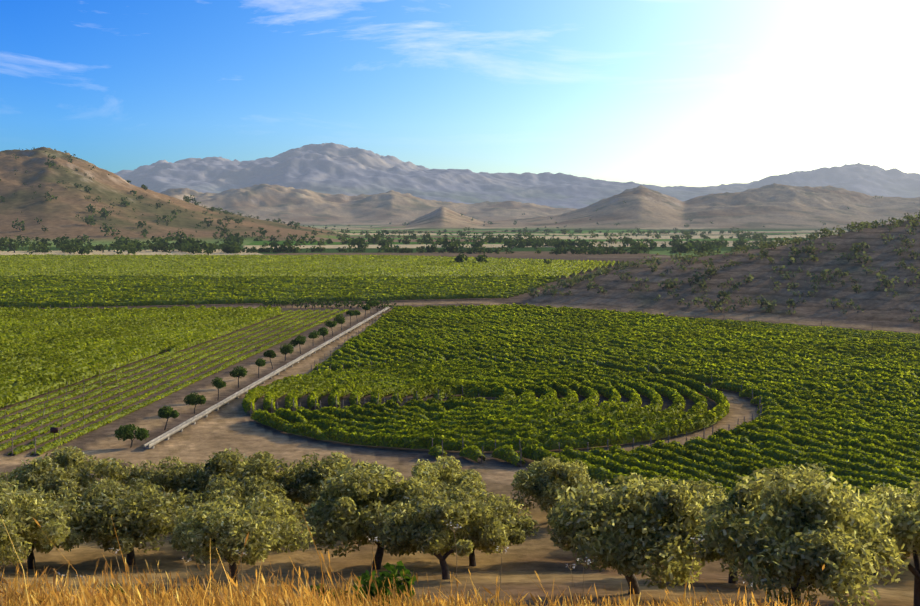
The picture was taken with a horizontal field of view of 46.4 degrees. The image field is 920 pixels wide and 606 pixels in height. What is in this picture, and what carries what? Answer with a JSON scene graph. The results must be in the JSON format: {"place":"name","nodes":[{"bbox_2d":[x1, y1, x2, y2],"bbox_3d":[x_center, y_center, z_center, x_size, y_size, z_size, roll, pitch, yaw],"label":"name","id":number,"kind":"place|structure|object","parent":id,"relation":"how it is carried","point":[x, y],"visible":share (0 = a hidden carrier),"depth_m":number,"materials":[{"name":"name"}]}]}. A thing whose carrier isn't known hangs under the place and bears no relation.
{"place":"outdoors","nodes":[
{"label":"outdoors","id":0,"kind":"place"},
{"bbox_2d":[0,142,919,605],"bbox_3d":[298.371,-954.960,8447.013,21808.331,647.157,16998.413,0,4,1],"label":"ground terrain","id":1,"kind":"structure","parent":0,"point":[330,186],"depth_m":274.93,"materials":[{"name":"brown soil"}]},
{"bbox_2d":[50,427,57,439],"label":"field sign","id":2,"kind":"object","parent":1,"relation":"on","point":[54,430],"visible":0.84,"depth_m":101.47,"materials":[{"name":"black paint"}]},
{"bbox_2d":[0,306,347,454],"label":"posts","id":3,"kind":"object","parent":1,"relation":"on","point":[37,393],"visible":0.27,"depth_m":154.23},
{"bbox_2d":[0,305,348,454],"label":"grapevines","id":4,"kind":"object","parent":1,"relation":"on","point":[112,332],"visible":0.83,"depth_m":172.73,"materials":[{"name":"green plant"}]},
{"bbox_2d":[114,300,379,440],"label":"road tree crowns","id":5,"kind":"object","parent":1,"relation":"on","point":[126,432],"visible":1,"depth_m":134.79,"materials":[{"name":"green plant"}]},
{"bbox_2d":[130,306,377,447],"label":"tree trunks","id":6,"kind":"object","parent":1,"relation":"on","point":[258,374],"visible":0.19,"depth_m":144.15,"materials":[{"name":"brown wood"}]},
{"bbox_2d":[103,560,416,605],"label":"shrub leaves","id":7,"kind":"object","parent":1,"relation":"on","point":[380,581],"visible":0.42,"depth_m":10.42,"materials":[{"name":"green plant"}]},
{"bbox_2d":[144,307,389,448],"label":"wall","id":8,"kind":"structure","parent":1,"relation":"on","point":[174,430],"depth_m":129.84,"materials":[{"name":"concrete"}]},
{"bbox_2d":[0,254,612,307],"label":"grapevines","id":9,"kind":"object","parent":1,"relation":"on","point":[168,302],"visible":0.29,"depth_m":345.92,"materials":[{"name":"green plant"}]},
{"bbox_2d":[0,254,618,307],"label":"vineyard leaves","id":10,"kind":"object","parent":1,"relation":"on","point":[112,295],"visible":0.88,"depth_m":377.88,"materials":[{"name":"green plant"}]},
{"bbox_2d":[57,525,751,605],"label":"weed stems","id":11,"kind":"object","parent":1,"relation":"on","point":[583,564],"visible":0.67,"depth_m":10.81,"materials":[{"name":"brown"}]},
{"bbox_2d":[57,524,751,586],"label":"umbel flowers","id":12,"kind":"object","parent":11,"relation":"attached to","point":[379,540],"visible":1,"depth_m":12.50,"materials":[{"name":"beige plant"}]},
{"bbox_2d":[0,507,854,605],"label":"dry grass","id":13,"kind":"structure","parent":1,"relation":"on","point":[32,596],"depth_m":9.60,"materials":[{"name":"yellow plant"}]},
{"bbox_2d":[0,303,872,467],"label":"trellis posts","id":14,"kind":"object","parent":1,"relation":"on","point":[336,397],"visible":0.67,"depth_m":123.02,"materials":[{"name":"brown wood"}]},
{"bbox_2d":[0,147,906,307],"bbox_3d":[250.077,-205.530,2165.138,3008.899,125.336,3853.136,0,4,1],"label":"trees","id":15,"kind":"object","parent":1,"relation":"on","point":[182,245],"visible":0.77,"depth_m":814.62,"materials":[{"name":"green plant"}]},
{"bbox_2d":[0,479,919,605],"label":"tree trunks","id":16,"kind":"object","parent":1,"relation":"on","point":[378,558],"visible":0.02,"depth_m":52.62,"materials":[{"name":"brown plant"}]},
{"bbox_2d":[0,446,919,605],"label":"olive crowns","id":17,"kind":"object","parent":16,"relation":"on","point":[852,539],"visible":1,"depth_m":51.42,"materials":[{"name":"green plant"}]},
{"bbox_2d":[241,303,919,497],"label":"vineyard","id":18,"kind":"object","parent":1,"relation":"on","point":[460,380],"visible":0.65,"depth_m":128.21,"materials":[{"name":"green plant"}]},
{"bbox_2d":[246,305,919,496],"bbox_3d":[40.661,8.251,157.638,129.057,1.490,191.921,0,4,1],"label":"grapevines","id":19,"kind":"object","parent":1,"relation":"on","point":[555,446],"visible":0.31,"depth_m":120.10,"materials":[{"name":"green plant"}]},
{"bbox_2d":[528,212,919,322],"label":"olive crowns","id":20,"kind":"object","parent":1,"relation":"on","point":[623,264],"visible":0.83,"depth_m":264.80,"materials":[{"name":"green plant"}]},
{"bbox_2d":[0,0,919,186],"label":"sky","id":21,"kind":"structure","parent":0,"point":[663,93],"materials":[{"name":"blue"}]}
]}

